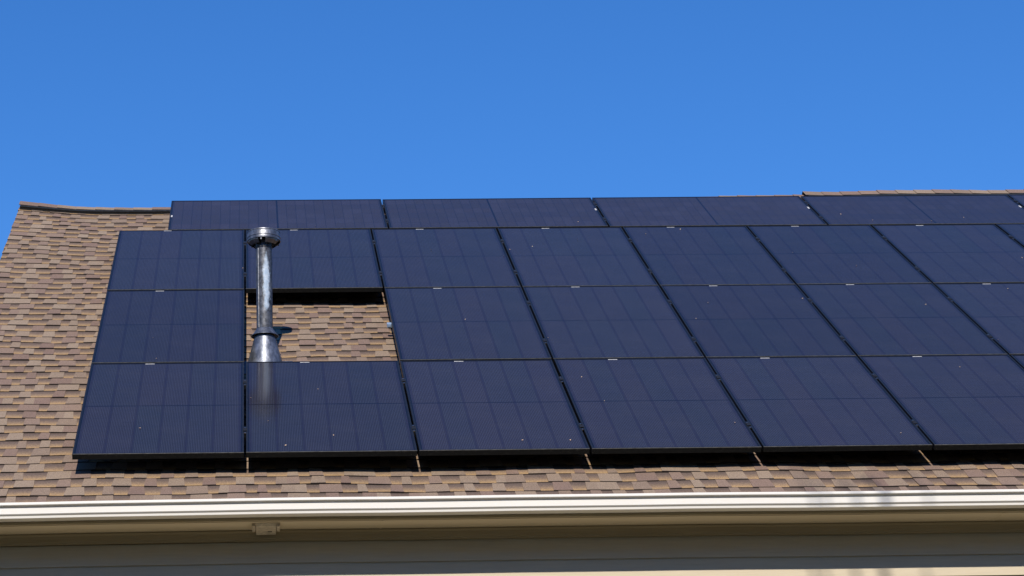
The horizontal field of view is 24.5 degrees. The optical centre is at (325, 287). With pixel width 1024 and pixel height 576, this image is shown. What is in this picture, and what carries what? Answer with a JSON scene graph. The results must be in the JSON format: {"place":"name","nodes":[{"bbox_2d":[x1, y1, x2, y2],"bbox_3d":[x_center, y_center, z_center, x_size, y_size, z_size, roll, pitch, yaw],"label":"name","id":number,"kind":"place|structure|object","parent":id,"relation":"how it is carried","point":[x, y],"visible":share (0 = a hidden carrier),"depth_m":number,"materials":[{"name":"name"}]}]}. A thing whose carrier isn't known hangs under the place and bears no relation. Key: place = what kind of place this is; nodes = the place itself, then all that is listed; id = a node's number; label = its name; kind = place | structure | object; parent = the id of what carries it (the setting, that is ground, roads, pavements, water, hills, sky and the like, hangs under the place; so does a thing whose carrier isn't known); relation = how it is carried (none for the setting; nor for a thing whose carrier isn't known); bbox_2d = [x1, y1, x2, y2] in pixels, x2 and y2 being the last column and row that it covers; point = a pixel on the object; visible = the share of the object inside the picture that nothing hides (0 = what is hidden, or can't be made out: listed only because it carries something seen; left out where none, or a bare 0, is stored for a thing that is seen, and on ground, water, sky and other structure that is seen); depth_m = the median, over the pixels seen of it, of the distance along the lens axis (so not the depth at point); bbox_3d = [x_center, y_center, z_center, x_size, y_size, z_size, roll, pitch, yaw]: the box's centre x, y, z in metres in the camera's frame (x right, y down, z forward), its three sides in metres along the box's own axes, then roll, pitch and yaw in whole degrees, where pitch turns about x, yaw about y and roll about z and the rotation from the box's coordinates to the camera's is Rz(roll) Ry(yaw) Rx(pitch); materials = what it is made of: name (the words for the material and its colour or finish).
{"place":"outdoors","nodes":[
{"label":"outdoors","id":0,"kind":"place"},
{"bbox_2d":[0,0,1023,258],"label":"sky","id":1,"kind":"structure","parent":0,"point":[104,103],"materials":[{"name":"blue"}]},
{"label":"ground","id":2,"kind":"structure","parent":0,"visible":0},
{"bbox_2d":[0,189,1023,575],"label":"house","id":3,"kind":"structure","parent":2,"relation":"on","point":[876,513],"depth_m":13.93,"materials":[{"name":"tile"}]},
{"bbox_2d":[244,227,281,373],"bbox_3d":[-0.427,0.110,16.351,0.380,1.129,0.398,0,-18,-2],"label":"vent pipe","id":4,"kind":"object","parent":3,"relation":"on","point":[263,241],"visible":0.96,"depth_m":16.38,"materials":[{"name":"silver metal"}]},
{"bbox_2d":[252,523,279,534],"bbox_3d":[-0.350,1.414,13.743,0.164,0.033,0.183,0,-18,-2],"label":"soffit vent","id":5,"kind":"object","parent":3,"relation":"attached to","point":[265,528],"visible":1,"depth_m":13.72,"materials":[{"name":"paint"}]},
{"bbox_2d":[243,374,877,392],"bbox_3d":[2.095,0.625,15.441,7.230,0.070,0.113,0,16,-2],"label":"mounting rail","id":6,"kind":"object","parent":3,"relation":"attached to","point":[560,378],"visible":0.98,"depth_m":15.38,"materials":[{"name":"metal"}]},
{"bbox_2d":[243,420,917,440],"bbox_3d":[2.127,0.881,14.516,7.230,0.069,0.113,0,15,-2],"label":"mounting rail","id":7,"kind":"object","parent":3,"relation":"attached to","point":[413,427],"visible":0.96,"depth_m":14.46,"materials":[{"name":"metal"}]},
{"bbox_2d":[72,362,243,459],"bbox_3d":[-1.033,0.763,14.890,1.026,0.035,1.815,0,16,-2],"label":"solar panel","id":8,"kind":"object","parent":7,"relation":"attached to","point":[159,410],"visible":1,"depth_m":14.76,"materials":[{"name":"blue glass"}]},
{"bbox_2d":[246,360,416,457],"bbox_3d":[0.006,0.753,14.923,1.026,0.036,1.815,0,16,-2],"label":"solar panel","id":9,"kind":"object","parent":7,"relation":"attached to","point":[311,408],"visible":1,"depth_m":14.79,"materials":[{"name":"blue glass"}]},
{"bbox_2d":[400,359,589,455],"bbox_3d":[1.045,0.746,14.957,1.026,0.035,1.815,0,15,-2],"label":"solar panel","id":10,"kind":"object","parent":7,"relation":"attached to","point":[490,407],"visible":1,"depth_m":14.83,"materials":[{"name":"blue glass"}]},
{"bbox_2d":[554,358,760,453],"bbox_3d":[2.087,0.736,14.990,1.026,0.035,1.815,0,16,-2],"label":"solar panel","id":11,"kind":"object","parent":7,"relation":"attached to","point":[667,405],"visible":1,"depth_m":14.85,"materials":[{"name":"blue glass"}]},
{"bbox_2d":[706,356,931,451],"bbox_3d":[3.124,0.726,15.024,1.026,0.037,1.815,-1,15,-2],"label":"solar panel","id":12,"kind":"object","parent":7,"relation":"attached to","point":[818,403],"visible":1,"depth_m":14.89,"materials":[{"name":"glass"}]},
{"bbox_2d":[859,354,1023,449],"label":"solar panel","id":13,"kind":"object","parent":7,"relation":"attached to","point":[960,402],"visible":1,"depth_m":15.09,"materials":[{"name":"glass"}]},
{"bbox_2d":[1010,355,1023,368],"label":"solar panel","id":14,"kind":"object","parent":7,"relation":"attached to","point":[1019,359],"visible":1,"depth_m":15.85,"materials":[{"name":"glass"}]},
{"bbox_2d":[243,267,919,282],"bbox_3d":[2.525,-0.102,18.065,8.270,0.070,0.111,0,16,-2],"label":"mounting rail","id":15,"kind":"object","parent":3,"relation":"attached to","point":[515,272],"visible":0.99,"depth_m":17.99,"materials":[{"name":"metal"}]},
{"bbox_2d":[107,230,243,290],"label":"solar panel","id":16,"kind":"object","parent":15,"relation":"attached to","point":[178,259],"visible":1,"depth_m":18.36,"materials":[{"name":"blue glass"}]},
{"bbox_2d":[372,228,520,291],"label":"solar panel","id":17,"kind":"object","parent":15,"relation":"attached to","point":[441,257],"visible":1,"depth_m":18.43,"materials":[{"name":"glass"}]},
{"bbox_2d":[623,226,794,287],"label":"solar panel","id":18,"kind":"object","parent":15,"relation":"attached to","point":[708,255],"visible":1,"depth_m":18.49,"materials":[{"name":"blue glass"}]},
{"bbox_2d":[747,225,930,284],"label":"solar panel","id":19,"kind":"object","parent":15,"relation":"attached to","point":[844,254],"visible":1,"depth_m":18.52,"materials":[{"name":"blue glass"}]},
{"bbox_2d":[872,224,1023,283],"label":"solar panel","id":20,"kind":"object","parent":15,"relation":"attached to","point":[973,253],"visible":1,"depth_m":18.64,"materials":[{"name":"glass"}]},
{"bbox_2d":[996,224,1023,246],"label":"solar panel","id":21,"kind":"object","parent":15,"relation":"attached to","point":[1016,231],"visible":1,"depth_m":19.30,"materials":[{"name":"glass"}]},
{"bbox_2d":[243,235,1013,251],"bbox_3d":[2.493,-0.359,18.990,8.270,0.070,0.113,0,16,-2],"label":"mounting rail","id":22,"kind":"object","parent":3,"relation":"attached to","point":[502,241],"visible":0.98,"depth_m":18.93,"materials":[{"name":"metal"}]},
{"bbox_2d":[246,229,382,292],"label":"solar panel","id":23,"kind":"object","parent":22,"relation":"attached to","point":[324,260],"visible":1,"depth_m":18.30,"materials":[{"name":"glass"}]},
{"bbox_2d":[497,227,657,289],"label":"solar panel","id":24,"kind":"object","parent":22,"relation":"attached to","point":[587,256],"visible":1,"depth_m":18.46,"materials":[{"name":"blue glass"}]},
{"bbox_2d":[382,200,1018,213],"bbox_3d":[3.224,-0.699,20.218,8.995,0.070,0.109,0,15,-2],"label":"mounting rail","id":25,"kind":"object","parent":3,"relation":"attached to","point":[595,204],"visible":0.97,"depth_m":20.19,"materials":[{"name":"metal"}]},
{"bbox_2d":[527,297,952,306],"bbox_3d":[3.064,0.127,17.240,5.170,0.069,0.113,0,15,-2],"label":"mounting rail","id":26,"kind":"object","parent":3,"relation":"attached to","point":[670,301],"visible":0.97,"depth_m":17.22,"materials":[{"name":"metal"}]},
{"bbox_2d":[543,334,992,346],"bbox_3d":[3.095,0.383,16.315,5.170,0.070,0.112,0,16,-2],"label":"mounting rail","id":27,"kind":"object","parent":3,"relation":"attached to","point":[694,339],"visible":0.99,"depth_m":16.28,"materials":[{"name":"metal"}]},
{"bbox_2d":[385,287,550,361],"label":"solar panel","id":28,"kind":"object","parent":27,"relation":"attached to","point":[461,323],"visible":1,"depth_m":16.64,"materials":[{"name":"glass"}]},
{"bbox_2d":[523,285,703,362],"bbox_3d":[2.024,0.245,16.756,1.026,0.035,1.815,-1,16,-2],"label":"solar panel","id":29,"kind":"object","parent":27,"relation":"attached to","point":[598,322],"visible":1,"depth_m":16.67,"materials":[{"name":"glass"}]},
{"bbox_2d":[661,284,855,358],"bbox_3d":[3.065,0.236,16.789,1.026,0.036,1.815,0,16,-2],"label":"solar panel","id":30,"kind":"object","parent":27,"relation":"attached to","point":[781,320],"visible":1,"depth_m":16.72,"materials":[{"name":"glass"}]},
{"bbox_2d":[797,283,1006,357],"bbox_3d":[4.103,0.227,16.823,1.026,0.036,1.815,0,16,-2],"label":"solar panel","id":31,"kind":"object","parent":27,"relation":"attached to","point":[892,319],"visible":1,"depth_m":16.75,"materials":[{"name":"blue glass"}]},
{"bbox_2d":[934,283,1023,355],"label":"solar panel","id":32,"kind":"object","parent":27,"relation":"attached to","point":[995,311],"visible":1,"depth_m":17.08,"materials":[{"name":"blue glass"}]},
{"label":"mounting rail","id":33,"kind":"object","parent":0,"visible":0},
{"bbox_2d":[91,290,243,362],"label":"solar panel","id":34,"kind":"object","parent":33,"relation":"attached to","point":[190,326],"visible":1,"depth_m":16.58,"materials":[{"name":"glass"}]},
{"bbox_3d":[3.241,-0.555,19.699,8.995,0.070,0.104,0,16,-2],"label":"mounting rail","id":35,"kind":"object","parent":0,"visible":0},
{"bbox_2d":[168,199,387,232],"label":"solar panel","id":36,"kind":"object","parent":35,"relation":"attached to","point":[244,215],"visible":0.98,"depth_m":19.83,"materials":[{"name":"blue glass"}]},
{"bbox_2d":[383,198,607,230],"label":"solar panel","id":37,"kind":"object","parent":35,"relation":"attached to","point":[496,213],"visible":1,"depth_m":19.86,"materials":[{"name":"glass"}]},
{"bbox_2d":[592,196,826,228],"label":"solar panel","id":38,"kind":"object","parent":35,"relation":"attached to","point":[622,212],"visible":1,"depth_m":19.93,"materials":[{"name":"glass"}]},
{"bbox_2d":[801,195,1023,225],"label":"solar panel","id":39,"kind":"object","parent":35,"relation":"attached to","point":[918,210],"visible":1,"depth_m":20.01,"materials":[{"name":"glass"}]},
{"bbox_2d":[1008,195,1023,206],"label":"solar panel","id":40,"kind":"object","parent":35,"relation":"attached to","point":[1019,199],"visible":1,"depth_m":20.40,"materials":[{"name":"glass"}]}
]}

